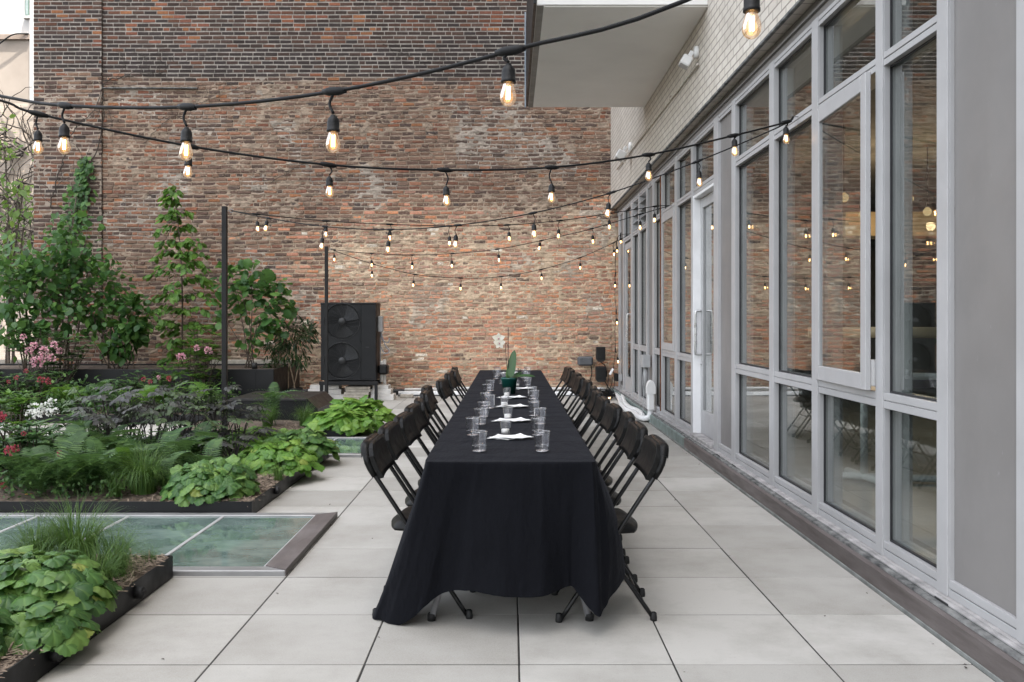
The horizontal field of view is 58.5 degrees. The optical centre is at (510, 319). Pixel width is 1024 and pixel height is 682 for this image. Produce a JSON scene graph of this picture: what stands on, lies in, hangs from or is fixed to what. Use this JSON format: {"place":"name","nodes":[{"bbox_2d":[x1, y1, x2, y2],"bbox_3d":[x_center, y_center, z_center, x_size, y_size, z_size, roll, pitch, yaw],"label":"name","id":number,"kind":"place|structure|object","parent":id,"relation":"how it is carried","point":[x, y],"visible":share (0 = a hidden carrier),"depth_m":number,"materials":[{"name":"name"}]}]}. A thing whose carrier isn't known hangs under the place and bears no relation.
{"place":"outdoors","nodes":[
{"label":"outdoors","id":0,"kind":"place"},
{"bbox_2d":[0,360,995,681],"bbox_3d":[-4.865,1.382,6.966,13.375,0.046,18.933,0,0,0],"label":"paving","id":1,"kind":"structure","parent":0,"point":[328,629],"depth_m":4.15,"materials":[{"name":"concrete"}]},
{"bbox_2d":[0,113,33,363],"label":"sunlit tree","id":2,"kind":"object","parent":1,"relation":"on","point":[17,214],"visible":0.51,"depth_m":23.95,"materials":[{"name":"green plant"}]},
{"bbox_2d":[0,0,33,359],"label":"pale building","id":3,"kind":"structure","parent":1,"relation":"on","point":[17,62],"depth_m":31.10,"materials":[{"name":"beige paint"}]},
{"bbox_2d":[0,87,33,318],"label":"bare creeper","id":4,"kind":"object","parent":3,"relation":"attached to","point":[30,143],"visible":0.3,"depth_m":30.92,"materials":[{"name":"plant"}]},
{"bbox_2d":[0,550,172,681],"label":"planting bed","id":5,"kind":"object","parent":1,"relation":"on","point":[148,580],"visible":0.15,"depth_m":4.16,"materials":[{"name":"black metal"}]},
{"bbox_2d":[0,498,84,551],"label":"grass tuft","id":6,"kind":"object","parent":5,"relation":"on","point":[38,533],"visible":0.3,"depth_m":4.52,"materials":[{"name":"green plant"}]},
{"bbox_2d":[0,589,100,656],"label":"coral bells","id":7,"kind":"object","parent":5,"relation":"on","point":[66,631],"visible":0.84,"depth_m":3.56,"materials":[{"name":"green plant"}]},
{"bbox_2d":[0,545,123,622],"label":"coral bells","id":8,"kind":"object","parent":5,"relation":"on","point":[29,575],"visible":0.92,"depth_m":3.85,"materials":[{"name":"green plant"}]},
{"bbox_2d":[7,484,138,558],"bbox_3d":[-2.163,1.053,4.548,0.653,0.405,0.638,0,0,0],"label":"grass tuft","id":9,"kind":"object","parent":5,"relation":"on","point":[69,542],"visible":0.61,"depth_m":4.52,"materials":[{"name":"green plant"}]},
{"bbox_2d":[67,533,147,586],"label":"grass tuft","id":10,"kind":"object","parent":5,"relation":"on","point":[103,567],"visible":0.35,"depth_m":4.23,"materials":[{"name":"green plant"}]},
{"bbox_2d":[72,515,163,578],"bbox_3d":[-1.916,1.115,4.456,0.439,0.280,0.442,0,0,0],"label":"grass tuft","id":11,"kind":"object","parent":5,"relation":"on","point":[115,553],"visible":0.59,"depth_m":4.46,"materials":[{"name":"green plant"}]},
{"bbox_2d":[1,401,221,422],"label":"planting bed","id":12,"kind":"object","parent":1,"relation":"on","point":[52,420],"visible":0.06,"depth_m":12.00,"materials":[{"name":"metal"}]},
{"bbox_2d":[0,369,75,404],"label":"azalea","id":13,"kind":"object","parent":12,"relation":"on","point":[30,378],"visible":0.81,"depth_m":12.87,"materials":[{"name":"green plant"}]},
{"bbox_2d":[20,398,68,418],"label":"azalea","id":14,"kind":"object","parent":12,"relation":"on","point":[40,410],"visible":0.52,"depth_m":12.02,"materials":[{"name":"white plant"}]},
{"bbox_2d":[3,326,98,398],"bbox_3d":[-7.155,0.686,14.099,1.410,1.182,1.013,0,0,0],"label":"rhododendron","id":15,"kind":"object","parent":12,"relation":"on","point":[32,349],"visible":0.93,"depth_m":14.16,"materials":[{"name":"green plant"}]},
{"bbox_2d":[30,383,98,407],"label":"fern","id":16,"kind":"object","parent":12,"relation":"on","point":[65,387],"visible":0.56,"depth_m":12.60,"materials":[{"name":"green plant"}]},
{"bbox_2d":[0,366,240,414],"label":"ground cover","id":17,"kind":"object","parent":12,"relation":"on","point":[59,403],"visible":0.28,"depth_m":12.64,"materials":[{"name":"green plant"}]},
{"bbox_2d":[113,370,188,404],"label":"azalea","id":18,"kind":"object","parent":12,"relation":"on","point":[156,376],"visible":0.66,"depth_m":12.86,"materials":[{"name":"green plant"}]},
{"bbox_2d":[157,324,228,395],"bbox_3d":[-4.840,0.674,13.910,1.113,1.209,0.895,0,0,0],"label":"rhododendron","id":19,"kind":"object","parent":12,"relation":"on","point":[202,376],"visible":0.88,"depth_m":13.93,"materials":[{"name":"green plant"}]},
{"bbox_2d":[0,360,299,397],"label":"long planter","id":20,"kind":"object","parent":1,"relation":"on","point":[253,378],"visible":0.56,"depth_m":14.50,"materials":[{"name":"black metal"}]},
{"bbox_2d":[0,234,98,368],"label":"broad shrub","id":21,"kind":"object","parent":20,"relation":"on","point":[8,315],"visible":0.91,"depth_m":14.91,"materials":[{"name":"green plant"}]},
{"bbox_2d":[2,184,132,368],"bbox_3d":[-7.480,-0.764,15.322,2.077,3.163,1.411,0,0,-28],"label":"climbing tree","id":22,"kind":"object","parent":20,"relation":"on","point":[74,261],"visible":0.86,"depth_m":15.13,"materials":[{"name":"green plant"}]},
{"bbox_2d":[39,254,143,368],"bbox_3d":[-6.956,-0.132,15.093,1.634,1.905,1.290,0,0,0],"label":"viburnum shrub","id":23,"kind":"object","parent":20,"relation":"on","point":[93,322],"visible":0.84,"depth_m":15.11,"materials":[{"name":"green plant"}]},
{"bbox_2d":[96,289,153,368],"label":"thin shrub","id":24,"kind":"object","parent":20,"relation":"on","point":[134,331],"visible":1,"depth_m":15.10,"materials":[{"name":"green plant"}]},
{"bbox_2d":[143,185,220,366],"bbox_3d":[-5.610,-0.744,15.558,1.344,3.119,1.141,0,0,-36],"label":"young hornbeam","id":25,"kind":"object","parent":20,"relation":"on","point":[188,256],"visible":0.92,"depth_m":15.53,"materials":[{"name":"green plant"}]},
{"bbox_2d":[203,258,298,367],"bbox_3d":[-4.359,-0.114,15.423,1.556,1.867,1.132,0,0,0],"label":"redbud tree","id":26,"kind":"object","parent":20,"relation":"on","point":[244,284],"visible":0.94,"depth_m":15.28,"materials":[{"name":"green plant"}]},
{"bbox_2d":[0,447,328,512],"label":"planting bed","id":27,"kind":"object","parent":1,"relation":"on","point":[271,489],"visible":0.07,"depth_m":6.32,"materials":[{"name":"black metal"}]},
{"bbox_2d":[0,388,55,442],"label":"azalea","id":28,"kind":"object","parent":27,"relation":"on","point":[16,402],"visible":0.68,"depth_m":8.55,"materials":[{"name":"green plant"}]},
{"bbox_2d":[0,447,56,488],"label":"fern","id":29,"kind":"object","parent":27,"relation":"on","point":[29,460],"visible":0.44,"depth_m":6.74,"materials":[{"name":"green plant"}]},
{"bbox_2d":[4,462,82,496],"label":"fern","id":30,"kind":"object","parent":27,"relation":"on","point":[34,474],"visible":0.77,"depth_m":6.53,"materials":[{"name":"green plant"}]},
{"bbox_2d":[0,412,87,488],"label":"azalea","id":31,"kind":"object","parent":27,"relation":"on","point":[27,433],"visible":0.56,"depth_m":7.11,"materials":[{"name":"green plant"}]},
{"bbox_2d":[0,431,107,489],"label":"fern","id":32,"kind":"object","parent":27,"relation":"on","point":[69,443],"visible":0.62,"depth_m":6.80,"materials":[{"name":"green plant"}]},
{"bbox_2d":[27,420,119,456],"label":"fern","id":33,"kind":"object","parent":27,"relation":"on","point":[75,428],"visible":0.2,"depth_m":7.51,"materials":[{"name":"green plant"}]},
{"bbox_2d":[35,407,115,436],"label":"azalea","id":34,"kind":"object","parent":27,"relation":"on","point":[49,433],"visible":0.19,"depth_m":8.28,"materials":[{"name":"green plant"}]},
{"bbox_2d":[36,459,123,495],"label":"fern","id":35,"kind":"object","parent":27,"relation":"on","point":[74,481],"visible":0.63,"depth_m":6.58,"materials":[{"name":"green plant"}]},
{"bbox_2d":[17,437,149,492],"bbox_3d":[-3.080,1.081,6.636,0.744,0.378,0.819,0,0,0],"label":"fern","id":36,"kind":"object","parent":27,"relation":"on","point":[91,441],"visible":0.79,"depth_m":6.61,"materials":[{"name":"green plant"}]},
{"bbox_2d":[62,387,149,432],"bbox_3d":[-3.799,0.953,8.612,0.782,0.640,0.750,0,0,-27],"label":"bugbane","id":37,"kind":"object","parent":27,"relation":"on","point":[88,401],"visible":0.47,"depth_m":8.58,"materials":[{"name":"green plant"}]},
{"bbox_2d":[56,420,158,461],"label":"fern","id":38,"kind":"object","parent":27,"relation":"on","point":[112,436],"visible":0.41,"depth_m":7.55,"materials":[{"name":"green plant"}]},
{"bbox_2d":[67,393,157,449],"bbox_3d":[-3.408,0.947,7.882,0.730,0.651,0.859,0,0,-20],"label":"bugbane","id":39,"kind":"object","parent":27,"relation":"on","point":[95,417],"visible":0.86,"depth_m":7.74,"materials":[{"name":"green plant"}]},
{"bbox_2d":[0,419,249,499],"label":"ground cover","id":40,"kind":"object","parent":27,"relation":"on","point":[6,478],"visible":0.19,"depth_m":6.54,"materials":[{"name":"green plant"}]},
{"bbox_2d":[71,383,179,439],"bbox_3d":[-3.364,0.923,8.263,0.944,0.699,0.692,0,0,16],"label":"bugbane","id":41,"kind":"object","parent":27,"relation":"on","point":[105,389],"visible":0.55,"depth_m":8.19,"materials":[{"name":"green plant"}]},
{"bbox_2d":[100,438,189,494],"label":"grass tuft","id":42,"kind":"object","parent":27,"relation":"on","point":[139,480],"visible":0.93,"depth_m":6.57,"materials":[{"name":"green plant"}]},
{"bbox_2d":[100,390,197,443],"bbox_3d":[-3.094,0.939,7.890,0.771,0.668,0.792,0,0,-42],"label":"bugbane","id":43,"kind":"object","parent":27,"relation":"on","point":[142,412],"visible":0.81,"depth_m":7.79,"materials":[{"name":"green plant"}]},
{"bbox_2d":[129,451,189,490],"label":"fern","id":44,"kind":"object","parent":27,"relation":"on","point":[166,474],"visible":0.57,"depth_m":6.72,"materials":[{"name":"green plant"}]},
{"bbox_2d":[104,425,228,475],"bbox_3d":[-2.653,1.073,7.291,0.893,0.393,0.846,0,0,-40],"label":"fern","id":45,"kind":"object","parent":27,"relation":"on","point":[170,441],"visible":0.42,"depth_m":7.33,"materials":[{"name":"green plant"}]},
{"bbox_2d":[122,383,225,458],"bbox_3d":[-3.026,0.927,8.201,0.758,0.691,0.763,0,0,31],"label":"bugbane","id":46,"kind":"object","parent":27,"relation":"on","point":[175,394],"visible":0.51,"depth_m":8.13,"materials":[{"name":"green plant"}]},
{"bbox_2d":[139,421,236,464],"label":"fern","id":47,"kind":"object","parent":27,"relation":"on","point":[195,448],"visible":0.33,"depth_m":7.58,"materials":[{"name":"green plant"}]},
{"bbox_2d":[138,395,253,460],"bbox_3d":[-2.680,0.969,7.964,0.917,0.608,0.784,0,0,0],"label":"bugbane","id":48,"kind":"object","parent":27,"relation":"on","point":[198,408],"visible":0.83,"depth_m":7.86,"materials":[{"name":"green plant"}]},
{"bbox_2d":[160,437,242,465],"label":"fern","id":49,"kind":"object","parent":27,"relation":"on","point":[191,458],"visible":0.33,"depth_m":7.09,"materials":[{"name":"green plant"}]},
{"bbox_2d":[159,454,259,506],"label":"coral bells","id":50,"kind":"object","parent":27,"relation":"on","point":[218,478],"visible":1,"depth_m":6.42,"materials":[{"name":"green plant"}]},
{"bbox_2d":[169,385,270,456],"bbox_3d":[-2.661,0.935,8.382,0.939,0.675,0.791,0,0,0],"label":"bugbane","id":51,"kind":"object","parent":27,"relation":"on","point":[232,406],"visible":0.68,"depth_m":8.34,"materials":[{"name":"green plant"}]},
{"bbox_2d":[177,427,281,457],"bbox_3d":[-2.400,1.091,7.759,0.858,0.364,0.770,0,0,-44],"label":"bugbane","id":52,"kind":"object","parent":27,"relation":"on","point":[248,438],"visible":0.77,"depth_m":7.71,"materials":[{"name":"green plant"}]},
{"bbox_2d":[202,399,270,440],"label":"bugbane","id":53,"kind":"object","parent":27,"relation":"on","point":[237,413],"visible":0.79,"depth_m":8.52,"materials":[{"name":"green plant"}]},
{"bbox_2d":[237,438,324,476],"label":"coral bells","id":54,"kind":"object","parent":27,"relation":"on","point":[305,459],"visible":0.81,"depth_m":7.53,"materials":[{"name":"green plant"}]},
{"bbox_2d":[262,427,340,461],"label":"coral bells","id":55,"kind":"object","parent":27,"relation":"on","point":[319,443],"visible":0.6,"depth_m":8.41,"materials":[{"name":"green plant"}]},
{"bbox_2d":[0,512,337,575],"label":"floor skylight","id":56,"kind":"object","parent":1,"relation":"on","point":[237,544],"visible":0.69,"depth_m":5.65,"materials":[{"name":"glass"}]},
{"bbox_2d":[1,437,365,456],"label":"floor skylight","id":57,"kind":"object","parent":1,"relation":"on","point":[349,446],"visible":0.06,"depth_m":9.73,"materials":[{"name":"glass"}]},
{"bbox_2d":[222,206,232,436],"bbox_3d":[-2.930,0.098,9.400,0.159,2.525,0.140,0,0,0],"label":"light post","id":58,"kind":"object","parent":1,"relation":"on","point":[225,210],"visible":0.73,"depth_m":9.38,"materials":[{"name":"black metal"}]},
{"bbox_2d":[232,205,669,246],"bbox_3d":[-0.469,-1.088,10.139,5.028,0.564,0.053,0,0,-17],"label":"string light","id":59,"kind":"object","parent":58,"relation":"hanging from","point":[449,237],"visible":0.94,"depth_m":10.08,"materials":[{"name":"plastic"}]},
{"bbox_2d":[231,115,797,252],"bbox_3d":[-0.478,-0.980,7.735,5.834,0.780,0.070,0,0,35],"label":"string light","id":60,"kind":"object","parent":58,"relation":"hanging from","point":[608,204],"visible":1,"depth_m":7.29,"materials":[{"name":"plastic"}]},
{"bbox_2d":[182,419,358,436],"bbox_3d":[-2.809,1.282,10.916,2.082,0.153,1.043,0,0,0],"label":"planting bed","id":61,"kind":"object","parent":1,"relation":"on","point":[287,424],"visible":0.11,"depth_m":10.78,"materials":[{"name":"metal"}]},
{"bbox_2d":[241,382,308,424],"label":"fern","id":62,"kind":"object","parent":61,"relation":"on","point":[271,395],"visible":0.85,"depth_m":10.92,"materials":[{"name":"green plant"}]},
{"bbox_2d":[302,404,376,436],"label":"coral bells","id":63,"kind":"object","parent":61,"relation":"on","point":[348,421],"visible":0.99,"depth_m":10.47,"materials":[{"name":"green plant"}]},
{"bbox_2d":[329,395,395,431],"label":"coral bells","id":64,"kind":"object","parent":61,"relation":"on","point":[381,414],"visible":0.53,"depth_m":11.04,"materials":[{"name":"green plant"}]},
{"bbox_2d":[219,391,333,420],"bbox_3d":[-3.074,1.181,12.180,1.269,0.359,1.188,0,0,0],"label":"roof hatch","id":65,"kind":"object","parent":1,"relation":"on","point":[320,400],"visible":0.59,"depth_m":11.60,"materials":[{"name":"black metal"}]},
{"bbox_2d":[287,387,302,390],"bbox_3d":[-3.691,1.258,15.500,0.330,0.205,0.330,0,0,0],"label":"plant pot","id":66,"kind":"object","parent":1,"relation":"on","point":[296,388],"visible":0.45,"depth_m":15.38,"materials":[{"name":"black"}]},
{"bbox_2d":[258,315,318,387],"bbox_3d":[-3.701,0.564,15.528,1.132,1.277,0.900,0,0,0],"label":"potted willow tree","id":67,"kind":"object","parent":66,"relation":"on","point":[281,346],"visible":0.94,"depth_m":15.44,"materials":[{"name":"green plant"}]},
{"bbox_2d":[33,0,617,393],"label":"brick building","id":68,"kind":"structure","parent":1,"relation":"on","point":[557,319],"depth_m":16.80,"materials":[{"name":"brown brick"}]},
{"bbox_2d":[45,156,95,249],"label":"ivy","id":69,"kind":"object","parent":68,"relation":"attached to","point":[81,174],"visible":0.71,"depth_m":16.61,"materials":[{"name":"green plant"}]},
{"bbox_2d":[32,77,129,208],"bbox_3d":[-7.851,-3.230,16.685,1.822,2.406,0.042,0,0,0],"label":"bare vine","id":70,"kind":"object","parent":68,"relation":"attached to","point":[66,151],"visible":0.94,"depth_m":16.68,"materials":[{"name":"brown plant"}]},
{"bbox_2d":[325,246,331,392],"bbox_3d":[-2.930,0.095,14.600,0.159,2.530,0.140,0,0,0],"label":"light post","id":71,"kind":"object","parent":1,"relation":"on","point":[326,318],"visible":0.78,"depth_m":14.57,"materials":[{"name":"black metal"}]},
{"bbox_2d":[333,235,629,290],"bbox_3d":[-0.469,-0.915,14.651,4.810,0.910,0.047,0,0,-1],"label":"string light","id":72,"kind":"object","parent":71,"relation":"hanging from","point":[460,285],"visible":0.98,"depth_m":14.65,"materials":[{"name":"plastic"}]},
{"bbox_2d":[330,205,671,269],"bbox_3d":[-0.478,-1.050,12.722,6.088,0.640,0.078,0,0,38],"label":"string light","id":73,"kind":"object","parent":71,"relation":"hanging from","point":[498,255],"visible":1,"depth_m":12.48,"materials":[{"name":"plastic"}]},
{"bbox_2d":[319,302,389,399],"bbox_3d":[-2.625,0.532,15.522,1.170,1.656,0.524,0,0,0],"label":"heat pump","id":74,"kind":"object","parent":1,"relation":"on","point":[355,335],"visible":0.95,"depth_m":15.30,"materials":[{"name":"metal"}]},
{"bbox_2d":[378,421,421,505],"bbox_3d":[-0.410,0.960,4.895,0.560,0.801,0.450,0,0,2],"label":"folding chair","id":75,"kind":"object","parent":1,"relation":"on","point":[396,443],"visible":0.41,"depth_m":4.83,"materials":[{"name":"black plastic"}]},
{"bbox_2d":[393,411,428,485],"bbox_3d":[-0.395,0.960,5.426,0.560,0.801,0.450,0,0,3],"label":"folding chair","id":76,"kind":"object","parent":1,"relation":"on","point":[411,433],"visible":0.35,"depth_m":5.39,"materials":[{"name":"black plastic"}]},
{"bbox_2d":[360,433,474,618],"bbox_3d":[-0.415,0.960,4.365,0.560,0.801,0.450,0,0,0],"label":"folding chair","id":77,"kind":"object","parent":1,"relation":"on","point":[379,461],"visible":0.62,"depth_m":4.19,"materials":[{"name":"black plastic"}]},
{"bbox_2d":[404,403,435,452],"bbox_3d":[-0.402,0.960,5.985,0.560,0.801,0.450,0,0,1],"label":"folding chair","id":78,"kind":"object","parent":1,"relation":"on","point":[420,421],"visible":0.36,"depth_m":6.04,"materials":[{"name":"black plastic"}]},
{"bbox_2d":[420,390,445,433],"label":"folding chair","id":79,"kind":"object","parent":1,"relation":"on","point":[429,404],"visible":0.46,"depth_m":6.96,"materials":[{"name":"black plastic"}]},
{"bbox_2d":[435,379,457,414],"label":"folding chair","id":80,"kind":"object","parent":1,"relation":"on","point":[444,391],"visible":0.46,"depth_m":8.37,"materials":[{"name":"black plastic"}]},
{"bbox_2d":[372,370,624,624],"bbox_3d":[-0.050,0.981,7.497,1.157,0.750,7.218,0,0,0],"label":"tablecloth","id":81,"kind":"object","parent":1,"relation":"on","point":[521,518],"visible":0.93,"depth_m":3.95,"materials":[{"name":"black fabric"}]},
{"bbox_2d":[492,327,534,393],"bbox_3d":[0.026,0.336,7.534,0.354,0.545,0.211,0,0,0],"label":"potted orchid","id":82,"kind":"object","parent":81,"relation":"on","point":[509,381],"visible":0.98,"depth_m":7.53,"materials":[{"name":"green plant"}]},
{"bbox_2d":[398,387,604,395],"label":"base pipes","id":83,"kind":"object","parent":1,"relation":"on","point":[415,391],"visible":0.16,"depth_m":16.32,"materials":[{"name":"white plastic"}]},
{"bbox_2d":[427,594,593,621],"bbox_3d":[0.000,0.991,5.180,0.752,0.738,2.420,0,0,0],"label":"folding table","id":84,"kind":"object","parent":1,"relation":"on","point":[432,613],"visible":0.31,"depth_m":4.12,"materials":[{"name":"white metal"}]},
{"bbox_2d":[568,379,592,421],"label":"folding chair","id":85,"kind":"object","parent":1,"relation":"on","point":[584,391],"visible":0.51,"depth_m":8.23,"materials":[{"name":"black plastic"}]},
{"bbox_2d":[576,390,602,441],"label":"folding chair","id":86,"kind":"object","parent":1,"relation":"on","point":[592,401],"visible":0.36,"depth_m":7.15,"materials":[{"name":"black plastic"}]},
{"bbox_2d":[581,396,609,444],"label":"folding chair","id":87,"kind":"object","parent":1,"relation":"on","point":[597,414],"visible":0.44,"depth_m":6.47,"materials":[{"name":"black plastic"}]},
{"bbox_2d":[588,403,622,469],"bbox_3d":[0.442,0.960,6.005,0.560,0.801,0.450,0,0,-1],"label":"folding chair","id":88,"kind":"object","parent":1,"relation":"on","point":[609,422],"visible":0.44,"depth_m":5.87,"materials":[{"name":"black plastic"}]},
{"bbox_2d":[551,434,668,622],"bbox_3d":[0.445,0.960,4.315,0.560,0.801,0.450,0,0,0],"label":"folding chair","id":89,"kind":"object","parent":1,"relation":"on","point":[649,463],"visible":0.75,"depth_m":4.13,"materials":[{"name":"black plastic"}]},
{"bbox_2d":[597,411,634,555],"bbox_3d":[0.460,0.960,5.464,0.560,0.801,0.450,0,0,4],"label":"folding chair","id":90,"kind":"object","parent":1,"relation":"on","point":[621,429],"visible":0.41,"depth_m":5.35,"materials":[{"name":"black plastic"}]},
{"bbox_2d":[603,421,647,582],"bbox_3d":[0.444,0.960,4.925,0.560,0.801,0.450,0,0,1],"label":"folding chair","id":91,"kind":"object","parent":1,"relation":"on","point":[632,441],"visible":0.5,"depth_m":4.79,"materials":[{"name":"black plastic"}]},
{"bbox_2d":[615,380,655,420],"bbox_3d":[1.795,1.074,13.996,0.268,0.558,4.012,0,0,0],"label":"white conduit","id":92,"kind":"object","parent":1,"relation":"on","point":[624,404],"visible":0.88,"depth_m":12.06,"materials":[{"name":"plastic"}]},
{"bbox_2d":[525,0,1023,681],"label":"glazed building","id":93,"kind":"structure","parent":1,"relation":"on","point":[749,266],"depth_m":6.20,"materials":[{"name":"grey metal"}]},
{"bbox_2d":[0,0,760,160],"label":"string light","id":94,"kind":"object","parent":93,"relation":"hanging from","point":[751,7],"visible":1,"depth_m":2.73,"materials":[{"name":"plastic"}]},
{"bbox_2d":[0,99,793,205],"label":"string light","id":95,"kind":"object","parent":93,"relation":"hanging from","point":[188,164],"visible":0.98,"depth_m":5.07,"materials":[{"name":"plastic"}]},
{"bbox_2d":[624,241,630,392],"bbox_3d":[1.915,-0.040,15.004,0.124,2.450,0.860,0,0,0],"label":"door","id":96,"kind":"structure","parent":93,"relation":"in","point":[627,346],"depth_m":15.10,"materials":[{"name":"metal"}]},
{"bbox_2d":[633,195,637,399],"bbox_3d":[1.990,-0.338,14.030,0.140,3.105,0.648,0,0,0],"label":"window","id":97,"kind":"structure","parent":93,"relation":"in","point":[635,201],"depth_m":14.34,"materials":[{"name":"metal"}]},
{"bbox_2d":[640,187,645,404],"bbox_3d":[1.990,-0.338,13.250,0.140,3.105,0.708,0,0,0],"label":"window","id":98,"kind":"structure","parent":93,"relation":"in","point":[643,193],"depth_m":13.59,"materials":[{"name":"metal"}]},
{"bbox_2d":[654,173,659,413],"bbox_3d":[1.990,-0.338,11.940,0.140,3.105,0.508,0,0,0],"label":"window","id":99,"kind":"structure","parent":93,"relation":"in","point":[657,180],"depth_m":12.18,"materials":[{"name":"metal"}]},
{"bbox_2d":[661,159,673,422],"bbox_3d":[1.982,-0.338,11.110,0.156,3.105,0.888,0,0,0],"label":"window","id":100,"kind":"structure","parent":93,"relation":"in","point":[667,219],"depth_m":11.22,"materials":[{"name":"metal"}]},
{"bbox_2d":[677,143,690,432],"bbox_3d":[1.990,-0.338,10.115,0.140,3.105,0.838,0,0,0],"label":"window","id":101,"kind":"structure","parent":93,"relation":"in","point":[684,157],"depth_m":10.32,"materials":[{"name":"metal"}]},
{"bbox_2d":[694,191,713,439],"bbox_3d":[1.978,-0.040,9.106,0.124,2.450,0.955,0,0,0],"label":"door","id":102,"kind":"structure","parent":93,"relation":"in","point":[707,202],"depth_m":9.34,"materials":[{"name":"metal"}]},
{"bbox_2d":[736,66,768,482],"bbox_3d":[1.990,-0.338,7.283,0.140,3.105,1.043,0,0,0],"label":"window","id":103,"kind":"structure","parent":93,"relation":"in","point":[748,156],"depth_m":7.79,"materials":[{"name":"metal"}]},
{"bbox_2d":[774,23,811,509],"bbox_3d":[1.990,-0.338,6.231,0.140,3.105,0.851,0,0,0],"label":"window","id":104,"kind":"structure","parent":93,"relation":"in","point":[785,378],"depth_m":6.65,"materials":[{"name":"metal"}]},
{"bbox_2d":[815,0,875,549],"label":"window","id":105,"kind":"structure","parent":93,"relation":"in","point":[835,383],"depth_m":5.62,"materials":[{"name":"metal"}]},
{"bbox_2d":[884,0,936,588],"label":"window","id":106,"kind":"structure","parent":93,"relation":"in","point":[902,49],"depth_m":4.70,"materials":[{"name":"metal"}]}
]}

